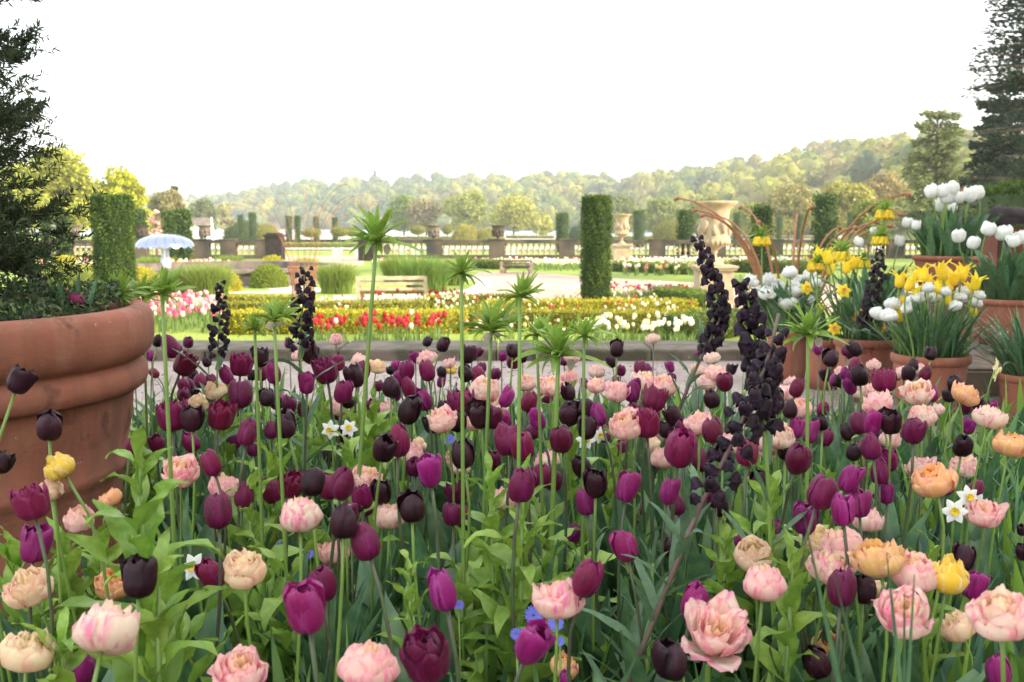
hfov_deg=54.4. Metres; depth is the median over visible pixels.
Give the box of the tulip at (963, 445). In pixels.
[936,433,973,617]
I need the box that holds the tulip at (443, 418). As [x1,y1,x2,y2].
[426,403,465,569]
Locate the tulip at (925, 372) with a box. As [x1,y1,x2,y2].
[898,364,952,476]
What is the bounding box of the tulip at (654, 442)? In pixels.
[646,437,660,490]
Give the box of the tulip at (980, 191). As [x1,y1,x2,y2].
[970,185,984,220]
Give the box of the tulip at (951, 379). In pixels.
[929,374,962,548]
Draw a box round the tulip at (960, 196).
[953,191,965,221]
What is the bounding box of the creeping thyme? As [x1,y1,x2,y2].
[0,273,122,320]
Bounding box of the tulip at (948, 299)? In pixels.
[945,291,954,327]
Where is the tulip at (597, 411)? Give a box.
[590,402,660,634]
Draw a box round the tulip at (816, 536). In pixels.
[777,524,827,630]
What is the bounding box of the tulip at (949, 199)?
[939,194,954,255]
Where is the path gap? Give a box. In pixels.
[285,256,363,264]
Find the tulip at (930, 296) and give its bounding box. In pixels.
[921,291,932,306]
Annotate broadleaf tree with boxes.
[0,161,54,239]
[23,144,101,230]
[98,163,154,238]
[146,188,185,230]
[170,185,179,193]
[188,197,218,230]
[212,201,236,230]
[383,194,413,235]
[403,198,442,235]
[440,189,490,229]
[486,192,540,235]
[529,212,554,235]
[609,193,643,233]
[642,196,680,232]
[683,196,735,233]
[729,201,757,239]
[753,182,814,239]
[808,180,875,236]
[851,199,886,254]
[865,170,913,230]
[914,202,976,249]
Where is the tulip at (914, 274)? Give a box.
[907,268,917,354]
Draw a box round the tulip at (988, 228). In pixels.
[980,221,996,286]
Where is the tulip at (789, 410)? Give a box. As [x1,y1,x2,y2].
[782,398,801,512]
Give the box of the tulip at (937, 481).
[873,462,958,679]
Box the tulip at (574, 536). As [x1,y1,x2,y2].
[567,523,580,550]
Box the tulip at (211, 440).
[192,373,215,485]
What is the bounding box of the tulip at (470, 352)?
[459,344,477,461]
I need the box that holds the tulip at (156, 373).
[149,367,164,402]
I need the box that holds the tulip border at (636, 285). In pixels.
[609,281,693,299]
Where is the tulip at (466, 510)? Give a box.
[458,504,467,528]
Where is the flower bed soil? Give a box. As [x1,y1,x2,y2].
[118,441,1013,564]
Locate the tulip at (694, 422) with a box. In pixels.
[660,409,711,586]
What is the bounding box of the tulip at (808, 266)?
[803,256,836,334]
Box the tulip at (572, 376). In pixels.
[560,370,580,454]
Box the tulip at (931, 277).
[922,273,935,304]
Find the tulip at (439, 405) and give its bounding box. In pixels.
[437,400,450,482]
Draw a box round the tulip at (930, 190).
[924,183,937,255]
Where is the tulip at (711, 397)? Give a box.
[697,388,719,533]
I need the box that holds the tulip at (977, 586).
[948,570,990,672]
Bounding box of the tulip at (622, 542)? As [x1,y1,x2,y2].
[609,530,699,681]
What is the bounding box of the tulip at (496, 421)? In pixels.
[465,405,503,558]
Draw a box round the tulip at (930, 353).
[918,345,938,457]
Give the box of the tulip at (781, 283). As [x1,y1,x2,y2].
[770,279,784,289]
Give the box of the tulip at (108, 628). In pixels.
[71,599,139,681]
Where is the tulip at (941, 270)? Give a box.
[927,258,951,312]
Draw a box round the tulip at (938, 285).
[932,277,947,327]
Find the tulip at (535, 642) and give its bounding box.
[514,618,555,681]
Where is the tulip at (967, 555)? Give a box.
[926,541,976,679]
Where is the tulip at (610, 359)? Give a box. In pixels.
[600,354,617,467]
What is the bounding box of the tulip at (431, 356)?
[416,349,437,452]
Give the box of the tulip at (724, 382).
[715,371,737,527]
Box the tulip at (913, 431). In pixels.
[874,416,927,615]
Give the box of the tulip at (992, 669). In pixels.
[985,651,1011,681]
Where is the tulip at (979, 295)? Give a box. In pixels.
[968,290,985,355]
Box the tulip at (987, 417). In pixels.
[953,404,1008,545]
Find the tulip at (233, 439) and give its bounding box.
[226,434,259,512]
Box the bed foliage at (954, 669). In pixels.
[0,369,1023,681]
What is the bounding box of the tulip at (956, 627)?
[940,609,975,668]
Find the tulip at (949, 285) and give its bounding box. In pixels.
[940,275,952,324]
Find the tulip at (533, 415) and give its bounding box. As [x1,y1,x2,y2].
[528,407,608,546]
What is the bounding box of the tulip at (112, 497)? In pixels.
[85,488,135,614]
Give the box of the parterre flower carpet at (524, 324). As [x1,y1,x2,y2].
[287,292,766,340]
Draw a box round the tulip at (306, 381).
[290,371,314,497]
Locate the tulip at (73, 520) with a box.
[62,504,94,587]
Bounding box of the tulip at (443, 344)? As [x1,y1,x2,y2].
[404,336,450,418]
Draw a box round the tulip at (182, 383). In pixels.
[166,377,189,500]
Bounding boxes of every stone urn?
[70,225,81,239]
[135,225,149,238]
[196,225,212,238]
[426,225,441,238]
[490,225,505,238]
[611,214,632,262]
[689,201,738,304]
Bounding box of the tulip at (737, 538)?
[673,534,741,581]
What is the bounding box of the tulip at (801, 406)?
[757,398,812,489]
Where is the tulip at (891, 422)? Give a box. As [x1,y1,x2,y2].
[869,406,902,631]
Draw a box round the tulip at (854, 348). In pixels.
[845,339,867,461]
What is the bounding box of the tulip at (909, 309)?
[900,301,913,354]
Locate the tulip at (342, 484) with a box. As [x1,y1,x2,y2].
[301,466,365,681]
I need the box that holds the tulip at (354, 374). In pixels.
[343,362,363,521]
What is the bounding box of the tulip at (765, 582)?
[734,563,787,681]
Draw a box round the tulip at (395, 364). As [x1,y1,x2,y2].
[390,359,419,436]
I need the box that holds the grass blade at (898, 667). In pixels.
[886,553,902,681]
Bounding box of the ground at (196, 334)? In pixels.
[0,236,920,345]
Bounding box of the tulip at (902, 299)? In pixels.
[900,294,903,353]
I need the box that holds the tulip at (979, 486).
[968,478,996,533]
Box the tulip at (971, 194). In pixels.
[963,186,977,222]
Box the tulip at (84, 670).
[66,653,95,681]
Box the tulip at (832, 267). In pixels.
[827,261,840,336]
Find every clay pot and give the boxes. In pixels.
[767,333,805,383]
[809,340,836,390]
[833,334,896,402]
[890,350,971,425]
[912,254,987,294]
[976,299,1023,345]
[997,371,1023,424]
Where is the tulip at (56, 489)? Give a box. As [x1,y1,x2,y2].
[0,479,64,681]
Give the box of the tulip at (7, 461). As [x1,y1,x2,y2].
[0,450,30,681]
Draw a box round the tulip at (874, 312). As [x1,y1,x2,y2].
[869,306,901,354]
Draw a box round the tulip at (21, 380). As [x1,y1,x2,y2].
[0,364,38,681]
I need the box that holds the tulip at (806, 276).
[802,269,816,294]
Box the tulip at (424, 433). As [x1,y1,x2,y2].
[393,370,427,481]
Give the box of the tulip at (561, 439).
[532,424,575,651]
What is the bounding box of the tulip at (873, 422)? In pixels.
[862,409,883,618]
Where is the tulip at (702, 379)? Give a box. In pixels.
[689,374,715,477]
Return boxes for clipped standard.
[301,227,321,241]
[329,226,348,243]
[347,228,358,242]
[410,225,425,239]
[441,225,452,239]
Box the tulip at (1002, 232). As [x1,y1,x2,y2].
[995,224,1012,262]
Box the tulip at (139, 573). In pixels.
[120,553,157,681]
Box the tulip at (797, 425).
[789,416,804,507]
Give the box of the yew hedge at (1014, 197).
[972,178,1023,226]
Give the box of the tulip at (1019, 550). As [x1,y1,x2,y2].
[1015,542,1023,584]
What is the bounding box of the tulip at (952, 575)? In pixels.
[901,553,985,681]
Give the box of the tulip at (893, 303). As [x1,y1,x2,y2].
[883,296,901,351]
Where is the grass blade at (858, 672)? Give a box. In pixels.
[833,572,862,681]
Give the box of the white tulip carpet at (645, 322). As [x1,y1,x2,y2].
[575,311,697,341]
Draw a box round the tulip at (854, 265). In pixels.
[847,252,866,338]
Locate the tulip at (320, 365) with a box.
[277,354,337,526]
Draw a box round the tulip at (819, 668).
[801,644,830,679]
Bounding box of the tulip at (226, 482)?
[208,472,238,571]
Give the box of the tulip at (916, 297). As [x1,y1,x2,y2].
[913,292,924,356]
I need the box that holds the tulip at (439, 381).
[437,377,445,400]
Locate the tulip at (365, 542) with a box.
[350,521,427,681]
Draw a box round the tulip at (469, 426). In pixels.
[440,416,480,481]
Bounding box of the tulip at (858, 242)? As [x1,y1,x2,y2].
[854,237,863,277]
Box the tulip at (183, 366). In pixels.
[170,350,207,507]
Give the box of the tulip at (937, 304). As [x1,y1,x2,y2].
[934,295,942,323]
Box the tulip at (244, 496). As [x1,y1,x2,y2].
[234,480,283,594]
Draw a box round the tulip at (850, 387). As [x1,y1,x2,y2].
[837,375,856,494]
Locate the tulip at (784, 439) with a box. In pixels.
[772,422,795,561]
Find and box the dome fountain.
[135,234,193,268]
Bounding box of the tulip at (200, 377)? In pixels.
[194,372,220,441]
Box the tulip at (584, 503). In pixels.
[576,486,611,654]
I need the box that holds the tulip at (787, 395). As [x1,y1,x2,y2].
[773,384,817,495]
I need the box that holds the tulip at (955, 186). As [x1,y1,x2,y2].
[945,180,959,220]
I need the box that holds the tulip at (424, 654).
[399,624,450,681]
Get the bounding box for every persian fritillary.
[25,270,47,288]
[164,280,257,522]
[246,265,351,500]
[579,313,789,681]
[613,233,731,529]
[710,274,811,681]
[830,245,887,337]
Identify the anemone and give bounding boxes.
[308,550,313,572]
[444,434,455,482]
[455,600,463,681]
[461,593,464,681]
[510,627,521,674]
[524,606,543,681]
[547,619,563,681]
[558,636,564,681]
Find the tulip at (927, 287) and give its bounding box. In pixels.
[921,282,934,356]
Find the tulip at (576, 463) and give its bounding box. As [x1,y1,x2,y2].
[544,454,601,605]
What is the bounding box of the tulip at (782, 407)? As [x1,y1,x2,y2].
[765,386,784,538]
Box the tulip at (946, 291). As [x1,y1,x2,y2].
[936,286,951,357]
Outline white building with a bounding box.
[190,218,213,238]
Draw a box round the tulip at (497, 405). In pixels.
[454,393,506,508]
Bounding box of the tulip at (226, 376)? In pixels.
[218,364,247,482]
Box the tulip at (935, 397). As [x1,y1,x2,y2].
[908,385,938,515]
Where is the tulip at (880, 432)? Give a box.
[876,430,895,510]
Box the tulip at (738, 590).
[732,437,758,660]
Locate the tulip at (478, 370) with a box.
[465,365,485,467]
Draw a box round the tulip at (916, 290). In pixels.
[909,284,922,352]
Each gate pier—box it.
[263,233,285,259]
[358,233,373,260]
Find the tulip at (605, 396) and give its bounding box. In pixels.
[603,376,618,420]
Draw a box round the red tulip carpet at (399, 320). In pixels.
[296,309,452,340]
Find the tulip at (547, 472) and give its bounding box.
[533,463,551,527]
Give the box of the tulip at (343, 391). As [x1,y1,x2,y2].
[320,379,353,540]
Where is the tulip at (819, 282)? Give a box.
[809,277,821,311]
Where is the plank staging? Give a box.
[896,292,1006,416]
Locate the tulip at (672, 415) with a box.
[644,404,681,525]
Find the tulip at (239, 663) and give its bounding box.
[207,644,268,681]
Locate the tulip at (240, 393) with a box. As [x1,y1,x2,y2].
[228,378,252,542]
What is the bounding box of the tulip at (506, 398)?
[488,384,514,510]
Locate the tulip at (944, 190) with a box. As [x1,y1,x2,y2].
[937,183,950,255]
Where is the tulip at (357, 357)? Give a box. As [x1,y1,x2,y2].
[344,352,365,452]
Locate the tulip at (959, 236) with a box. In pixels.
[951,228,970,279]
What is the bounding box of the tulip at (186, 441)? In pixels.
[181,432,223,542]
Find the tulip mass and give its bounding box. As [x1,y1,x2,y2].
[135,333,980,642]
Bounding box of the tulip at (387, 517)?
[373,503,404,610]
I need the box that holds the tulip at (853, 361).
[825,356,860,446]
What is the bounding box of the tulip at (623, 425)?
[596,406,640,620]
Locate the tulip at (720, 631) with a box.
[681,589,751,681]
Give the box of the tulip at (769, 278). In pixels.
[762,272,775,285]
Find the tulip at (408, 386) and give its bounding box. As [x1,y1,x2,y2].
[402,376,415,526]
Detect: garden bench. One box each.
[76,245,93,250]
[356,276,426,301]
[500,260,533,272]
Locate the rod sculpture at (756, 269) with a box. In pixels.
[673,192,911,299]
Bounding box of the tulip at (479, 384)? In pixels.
[465,375,499,511]
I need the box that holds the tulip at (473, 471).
[472,431,506,509]
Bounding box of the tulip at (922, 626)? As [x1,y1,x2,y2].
[871,584,933,681]
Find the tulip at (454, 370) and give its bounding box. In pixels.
[446,365,465,388]
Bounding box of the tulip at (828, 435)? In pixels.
[818,428,833,472]
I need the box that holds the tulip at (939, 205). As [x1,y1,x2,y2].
[933,198,948,211]
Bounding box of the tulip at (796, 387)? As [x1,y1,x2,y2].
[779,378,824,489]
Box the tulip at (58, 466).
[43,451,109,599]
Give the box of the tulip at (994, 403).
[986,400,997,446]
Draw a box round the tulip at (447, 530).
[431,410,466,552]
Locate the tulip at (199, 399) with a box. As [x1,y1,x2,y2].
[188,392,210,505]
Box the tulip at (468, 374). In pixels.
[458,363,477,486]
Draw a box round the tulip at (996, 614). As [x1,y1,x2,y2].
[965,583,1023,681]
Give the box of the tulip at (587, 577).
[566,558,636,681]
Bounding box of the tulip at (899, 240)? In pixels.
[891,234,904,278]
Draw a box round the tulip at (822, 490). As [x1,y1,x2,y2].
[797,472,884,681]
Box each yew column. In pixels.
[38,216,53,254]
[52,209,73,256]
[88,192,138,297]
[133,208,150,254]
[159,208,176,257]
[170,207,195,260]
[237,214,244,239]
[248,212,257,239]
[284,215,292,241]
[293,215,301,243]
[313,216,319,240]
[331,216,338,240]
[554,212,570,251]
[578,193,613,299]
[631,209,646,247]
[675,209,694,254]
[731,211,743,247]
[748,204,776,274]
[775,216,783,238]
[795,212,803,247]
[809,191,840,266]
[845,211,855,246]
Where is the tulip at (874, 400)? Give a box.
[837,389,892,529]
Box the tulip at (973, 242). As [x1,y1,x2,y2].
[966,236,981,290]
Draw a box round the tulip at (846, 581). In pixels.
[826,567,856,681]
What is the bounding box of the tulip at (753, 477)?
[749,468,783,558]
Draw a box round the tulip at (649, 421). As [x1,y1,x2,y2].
[625,405,661,652]
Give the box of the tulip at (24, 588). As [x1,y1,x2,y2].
[2,564,56,673]
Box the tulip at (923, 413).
[859,403,937,550]
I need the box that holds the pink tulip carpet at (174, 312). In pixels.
[135,289,223,333]
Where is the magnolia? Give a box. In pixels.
[148,209,162,254]
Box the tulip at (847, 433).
[839,423,871,489]
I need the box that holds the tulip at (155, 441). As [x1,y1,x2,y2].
[131,433,170,544]
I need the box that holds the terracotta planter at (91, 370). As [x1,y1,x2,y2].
[0,293,154,619]
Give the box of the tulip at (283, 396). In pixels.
[279,392,297,470]
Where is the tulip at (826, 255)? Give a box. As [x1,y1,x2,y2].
[816,246,840,337]
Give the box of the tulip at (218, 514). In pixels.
[180,490,232,681]
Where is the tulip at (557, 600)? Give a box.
[531,577,585,681]
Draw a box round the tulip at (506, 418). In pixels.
[503,410,522,483]
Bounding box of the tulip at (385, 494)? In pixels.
[370,479,391,581]
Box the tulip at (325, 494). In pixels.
[288,471,340,640]
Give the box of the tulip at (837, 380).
[834,374,848,441]
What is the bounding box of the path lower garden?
[215,236,856,238]
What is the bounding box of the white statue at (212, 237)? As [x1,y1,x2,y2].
[210,217,214,245]
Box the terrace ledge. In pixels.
[146,340,989,360]
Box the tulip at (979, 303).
[961,297,982,356]
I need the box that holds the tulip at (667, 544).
[654,537,679,639]
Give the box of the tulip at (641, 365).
[623,360,646,473]
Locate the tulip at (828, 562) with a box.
[769,547,856,681]
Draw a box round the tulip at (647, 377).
[627,369,655,529]
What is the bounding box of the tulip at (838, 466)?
[836,442,858,475]
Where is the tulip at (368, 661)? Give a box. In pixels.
[337,639,400,681]
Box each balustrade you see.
[38,239,264,258]
[377,239,581,258]
[610,239,813,258]
[845,239,917,258]
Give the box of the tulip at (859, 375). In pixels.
[850,363,873,497]
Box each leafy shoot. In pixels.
[0,525,68,631]
[0,562,87,645]
[3,516,99,653]
[11,601,87,681]
[40,425,237,681]
[47,513,128,652]
[62,525,225,681]
[189,384,265,500]
[207,456,293,630]
[229,434,325,573]
[266,425,336,506]
[286,378,353,470]
[303,431,372,561]
[319,384,422,505]
[370,549,449,681]
[427,430,482,542]
[442,450,549,681]
[454,453,581,681]
[536,374,610,540]
[547,514,616,678]
[578,427,640,542]
[600,528,699,681]
[669,512,762,671]
[702,464,809,676]
[748,524,844,681]
[803,461,842,595]
[841,435,899,516]
[885,529,974,681]
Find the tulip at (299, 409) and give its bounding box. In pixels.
[297,402,309,439]
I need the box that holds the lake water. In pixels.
[16,229,785,235]
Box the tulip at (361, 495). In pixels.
[351,483,372,583]
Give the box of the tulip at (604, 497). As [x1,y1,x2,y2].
[597,424,610,504]
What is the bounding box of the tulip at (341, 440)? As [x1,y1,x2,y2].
[337,429,350,466]
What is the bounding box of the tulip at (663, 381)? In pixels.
[654,374,729,516]
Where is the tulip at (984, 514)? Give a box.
[932,498,1008,653]
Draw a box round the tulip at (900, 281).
[888,269,913,353]
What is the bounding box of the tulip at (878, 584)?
[847,580,886,636]
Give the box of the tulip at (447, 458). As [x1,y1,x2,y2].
[442,450,450,467]
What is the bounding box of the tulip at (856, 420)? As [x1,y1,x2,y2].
[827,409,866,522]
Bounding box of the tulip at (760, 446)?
[758,437,777,538]
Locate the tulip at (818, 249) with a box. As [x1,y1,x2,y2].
[812,244,834,335]
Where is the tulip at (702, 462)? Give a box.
[692,447,712,553]
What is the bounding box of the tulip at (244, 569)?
[223,547,266,645]
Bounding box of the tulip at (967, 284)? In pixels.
[960,281,971,324]
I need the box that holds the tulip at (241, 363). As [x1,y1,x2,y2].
[230,351,264,457]
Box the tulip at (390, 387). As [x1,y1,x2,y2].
[382,375,422,528]
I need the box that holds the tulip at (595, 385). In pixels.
[587,376,604,469]
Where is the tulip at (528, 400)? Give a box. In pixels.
[504,391,547,519]
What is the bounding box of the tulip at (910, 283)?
[903,272,922,358]
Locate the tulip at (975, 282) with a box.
[965,269,988,356]
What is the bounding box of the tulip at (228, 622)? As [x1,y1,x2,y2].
[225,608,246,638]
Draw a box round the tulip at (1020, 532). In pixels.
[998,523,1023,578]
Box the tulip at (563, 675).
[560,668,567,681]
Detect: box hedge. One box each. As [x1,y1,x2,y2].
[146,295,159,311]
[215,297,429,319]
[222,292,295,302]
[223,305,470,334]
[285,241,357,247]
[382,235,451,239]
[424,239,507,245]
[426,292,514,308]
[455,257,511,269]
[455,298,527,331]
[484,296,698,311]
[505,235,553,239]
[509,306,751,334]
[611,235,652,239]
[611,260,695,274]
[650,284,720,309]
[660,306,746,339]
[695,235,813,238]
[729,258,826,274]
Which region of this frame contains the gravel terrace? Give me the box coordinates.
[130,361,977,440]
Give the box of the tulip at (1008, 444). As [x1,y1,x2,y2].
[959,428,1023,590]
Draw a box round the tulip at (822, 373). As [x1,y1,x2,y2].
[812,366,831,454]
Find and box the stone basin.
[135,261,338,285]
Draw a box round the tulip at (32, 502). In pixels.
[9,480,53,681]
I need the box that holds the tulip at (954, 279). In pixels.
[947,266,965,353]
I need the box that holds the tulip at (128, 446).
[124,438,185,617]
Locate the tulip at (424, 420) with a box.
[421,415,450,516]
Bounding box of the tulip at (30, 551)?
[19,521,114,681]
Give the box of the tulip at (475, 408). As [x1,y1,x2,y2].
[465,397,515,589]
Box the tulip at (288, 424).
[275,407,302,571]
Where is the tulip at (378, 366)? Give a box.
[364,359,385,444]
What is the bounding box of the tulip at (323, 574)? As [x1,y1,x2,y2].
[308,564,343,681]
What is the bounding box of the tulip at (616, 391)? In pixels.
[585,380,630,539]
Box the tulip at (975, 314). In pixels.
[961,305,976,337]
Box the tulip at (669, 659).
[652,637,687,681]
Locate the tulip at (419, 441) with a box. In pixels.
[410,437,426,450]
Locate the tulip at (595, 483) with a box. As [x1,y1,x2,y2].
[532,467,606,681]
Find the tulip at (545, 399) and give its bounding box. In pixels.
[529,393,552,466]
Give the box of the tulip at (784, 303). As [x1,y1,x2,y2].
[778,297,798,319]
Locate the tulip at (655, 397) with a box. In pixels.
[641,383,668,568]
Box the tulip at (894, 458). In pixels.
[879,447,902,541]
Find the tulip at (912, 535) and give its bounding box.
[870,457,931,551]
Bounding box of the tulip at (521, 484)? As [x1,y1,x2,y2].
[461,466,558,681]
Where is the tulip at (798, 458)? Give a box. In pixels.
[745,442,816,681]
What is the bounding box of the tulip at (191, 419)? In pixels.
[161,405,204,554]
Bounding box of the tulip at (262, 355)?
[250,346,297,471]
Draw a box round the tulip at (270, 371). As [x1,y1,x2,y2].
[262,362,296,499]
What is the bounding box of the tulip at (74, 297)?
[57,270,97,314]
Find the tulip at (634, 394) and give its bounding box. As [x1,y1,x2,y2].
[622,378,641,533]
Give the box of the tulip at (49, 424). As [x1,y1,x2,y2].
[36,409,107,681]
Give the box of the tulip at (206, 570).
[194,557,259,657]
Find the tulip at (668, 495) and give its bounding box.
[659,477,735,673]
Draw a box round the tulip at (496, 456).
[488,450,500,511]
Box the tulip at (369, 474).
[352,464,397,589]
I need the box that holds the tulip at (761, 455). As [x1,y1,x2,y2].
[749,451,774,540]
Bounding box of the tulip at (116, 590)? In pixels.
[94,564,126,601]
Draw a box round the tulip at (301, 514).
[280,495,323,681]
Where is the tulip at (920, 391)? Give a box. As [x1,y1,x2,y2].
[877,378,935,532]
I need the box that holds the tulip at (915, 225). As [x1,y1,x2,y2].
[911,220,930,255]
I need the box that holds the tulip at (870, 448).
[822,432,881,620]
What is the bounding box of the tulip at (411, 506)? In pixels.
[377,489,439,681]
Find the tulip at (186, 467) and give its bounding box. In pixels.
[161,453,199,606]
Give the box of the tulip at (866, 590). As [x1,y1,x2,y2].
[846,573,876,678]
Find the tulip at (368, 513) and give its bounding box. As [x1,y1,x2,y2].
[365,508,372,523]
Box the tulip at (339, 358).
[332,353,344,457]
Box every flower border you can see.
[40,256,807,275]
[525,255,802,299]
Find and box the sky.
[0,0,1023,199]
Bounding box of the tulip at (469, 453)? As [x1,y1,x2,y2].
[400,438,474,621]
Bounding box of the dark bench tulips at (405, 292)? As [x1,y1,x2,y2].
[370,287,465,301]
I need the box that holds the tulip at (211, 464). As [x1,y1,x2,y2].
[181,448,226,639]
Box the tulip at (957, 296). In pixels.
[953,292,966,315]
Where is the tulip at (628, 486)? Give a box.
[604,470,644,681]
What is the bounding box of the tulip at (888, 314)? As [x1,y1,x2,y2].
[880,308,910,356]
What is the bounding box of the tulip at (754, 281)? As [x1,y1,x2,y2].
[744,273,772,331]
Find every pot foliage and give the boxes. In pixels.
[747,279,829,331]
[794,300,842,339]
[796,271,932,340]
[818,261,912,301]
[846,291,1014,357]
[897,206,1002,255]
[955,242,1023,299]
[958,305,1023,376]
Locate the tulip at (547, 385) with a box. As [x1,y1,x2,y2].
[540,374,575,517]
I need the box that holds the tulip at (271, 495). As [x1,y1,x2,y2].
[262,477,280,566]
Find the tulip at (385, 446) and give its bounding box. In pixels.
[355,433,401,643]
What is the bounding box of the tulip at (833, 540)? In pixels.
[813,526,871,664]
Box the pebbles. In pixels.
[133,362,977,429]
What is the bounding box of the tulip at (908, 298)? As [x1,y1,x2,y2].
[904,294,915,338]
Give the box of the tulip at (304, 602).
[282,577,325,681]
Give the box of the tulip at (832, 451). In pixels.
[814,347,842,476]
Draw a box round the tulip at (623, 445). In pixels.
[616,439,625,470]
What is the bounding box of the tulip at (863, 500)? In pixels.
[849,486,921,681]
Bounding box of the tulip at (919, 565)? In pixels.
[855,549,937,681]
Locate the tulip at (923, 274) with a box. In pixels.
[908,262,935,356]
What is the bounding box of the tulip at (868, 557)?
[841,538,905,681]
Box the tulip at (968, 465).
[944,454,977,536]
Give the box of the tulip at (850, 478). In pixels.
[796,464,871,640]
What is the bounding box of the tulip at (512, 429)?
[505,424,523,563]
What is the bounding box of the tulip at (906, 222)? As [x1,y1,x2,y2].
[901,217,922,255]
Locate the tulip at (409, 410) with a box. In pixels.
[383,394,422,593]
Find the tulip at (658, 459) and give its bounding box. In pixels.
[628,447,688,539]
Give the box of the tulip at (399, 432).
[389,422,443,624]
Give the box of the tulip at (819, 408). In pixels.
[810,400,829,480]
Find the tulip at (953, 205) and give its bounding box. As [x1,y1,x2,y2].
[947,202,957,212]
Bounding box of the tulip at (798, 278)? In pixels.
[791,274,805,286]
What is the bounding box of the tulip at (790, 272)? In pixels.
[781,265,797,328]
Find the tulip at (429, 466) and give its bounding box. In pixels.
[403,451,455,681]
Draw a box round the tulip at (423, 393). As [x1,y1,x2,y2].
[399,387,432,545]
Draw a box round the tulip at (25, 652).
[0,627,58,681]
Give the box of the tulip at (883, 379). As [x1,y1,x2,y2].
[870,367,897,514]
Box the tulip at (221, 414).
[196,397,238,610]
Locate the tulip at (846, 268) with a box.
[837,259,852,338]
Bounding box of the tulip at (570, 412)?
[559,400,611,566]
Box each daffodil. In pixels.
[184,554,202,612]
[322,420,340,540]
[340,420,357,439]
[350,437,358,450]
[576,436,595,540]
[593,427,606,468]
[800,281,812,294]
[827,322,841,343]
[835,283,850,343]
[930,499,968,662]
[956,485,976,598]
[975,494,983,500]
[982,358,1001,477]
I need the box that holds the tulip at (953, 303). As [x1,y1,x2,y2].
[947,299,962,357]
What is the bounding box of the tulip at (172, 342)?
[161,334,189,472]
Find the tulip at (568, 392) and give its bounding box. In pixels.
[555,381,575,531]
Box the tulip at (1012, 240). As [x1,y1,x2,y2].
[1005,234,1019,251]
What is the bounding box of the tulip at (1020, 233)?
[1013,230,1023,258]
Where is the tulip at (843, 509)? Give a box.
[769,491,855,681]
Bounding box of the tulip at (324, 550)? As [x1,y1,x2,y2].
[317,540,351,603]
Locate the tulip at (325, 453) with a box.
[320,450,336,516]
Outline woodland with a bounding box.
[44,128,1023,235]
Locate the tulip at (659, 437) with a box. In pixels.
[656,421,674,482]
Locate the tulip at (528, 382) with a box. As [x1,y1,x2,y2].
[521,374,545,467]
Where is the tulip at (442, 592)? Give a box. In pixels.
[427,566,460,681]
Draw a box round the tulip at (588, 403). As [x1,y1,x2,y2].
[555,398,592,533]
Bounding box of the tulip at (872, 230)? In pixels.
[870,227,876,284]
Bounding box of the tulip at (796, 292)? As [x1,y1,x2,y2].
[788,286,801,297]
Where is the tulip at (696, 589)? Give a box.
[679,579,710,681]
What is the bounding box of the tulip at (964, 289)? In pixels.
[953,285,969,324]
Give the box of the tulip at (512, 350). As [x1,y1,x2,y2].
[503,343,549,474]
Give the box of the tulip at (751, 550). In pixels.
[734,534,783,681]
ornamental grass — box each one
[41,260,92,290]
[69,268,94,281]
[136,255,170,262]
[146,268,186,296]
[164,259,245,296]
[210,254,244,260]
[307,258,365,293]
[366,250,422,281]
[392,253,454,290]
[441,257,475,285]
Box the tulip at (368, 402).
[366,397,379,412]
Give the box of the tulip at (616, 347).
[603,338,623,466]
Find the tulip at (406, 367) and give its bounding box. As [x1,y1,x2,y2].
[387,359,414,481]
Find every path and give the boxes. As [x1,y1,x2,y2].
[75,246,919,248]
[154,285,320,292]
[158,272,691,306]
[333,276,491,298]
[733,283,918,312]
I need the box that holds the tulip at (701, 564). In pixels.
[687,416,722,595]
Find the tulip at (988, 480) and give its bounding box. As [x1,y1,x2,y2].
[972,398,998,500]
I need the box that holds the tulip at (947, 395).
[941,388,954,459]
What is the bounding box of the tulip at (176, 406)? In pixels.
[155,397,223,541]
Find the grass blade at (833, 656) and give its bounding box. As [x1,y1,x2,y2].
[803,513,841,681]
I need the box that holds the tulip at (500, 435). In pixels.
[494,421,542,581]
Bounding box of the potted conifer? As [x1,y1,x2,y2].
[0,0,107,281]
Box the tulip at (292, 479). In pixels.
[249,469,309,675]
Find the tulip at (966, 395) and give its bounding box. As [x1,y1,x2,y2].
[936,380,988,538]
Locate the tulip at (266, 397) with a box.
[259,387,320,511]
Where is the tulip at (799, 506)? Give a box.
[786,499,878,655]
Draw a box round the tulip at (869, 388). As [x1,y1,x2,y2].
[866,383,890,461]
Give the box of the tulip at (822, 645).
[811,630,835,654]
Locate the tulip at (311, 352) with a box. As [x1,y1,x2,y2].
[302,339,325,467]
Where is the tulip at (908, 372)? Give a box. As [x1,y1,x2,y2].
[893,365,915,499]
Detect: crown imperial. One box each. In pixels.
[91,268,182,517]
[125,272,189,507]
[138,264,233,681]
[201,311,319,645]
[223,295,325,681]
[289,204,424,590]
[398,249,505,681]
[418,296,525,639]
[456,270,572,674]
[482,313,614,649]
[516,311,580,559]
[541,311,654,681]
[748,223,775,324]
[770,299,872,641]
[809,251,825,338]
[823,236,854,284]
[855,249,873,268]
[869,222,893,278]
[873,195,901,272]
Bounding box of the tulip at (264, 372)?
[246,366,266,472]
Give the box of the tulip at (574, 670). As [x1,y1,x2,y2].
[550,650,578,679]
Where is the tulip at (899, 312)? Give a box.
[894,310,902,353]
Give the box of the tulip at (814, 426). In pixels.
[791,420,824,548]

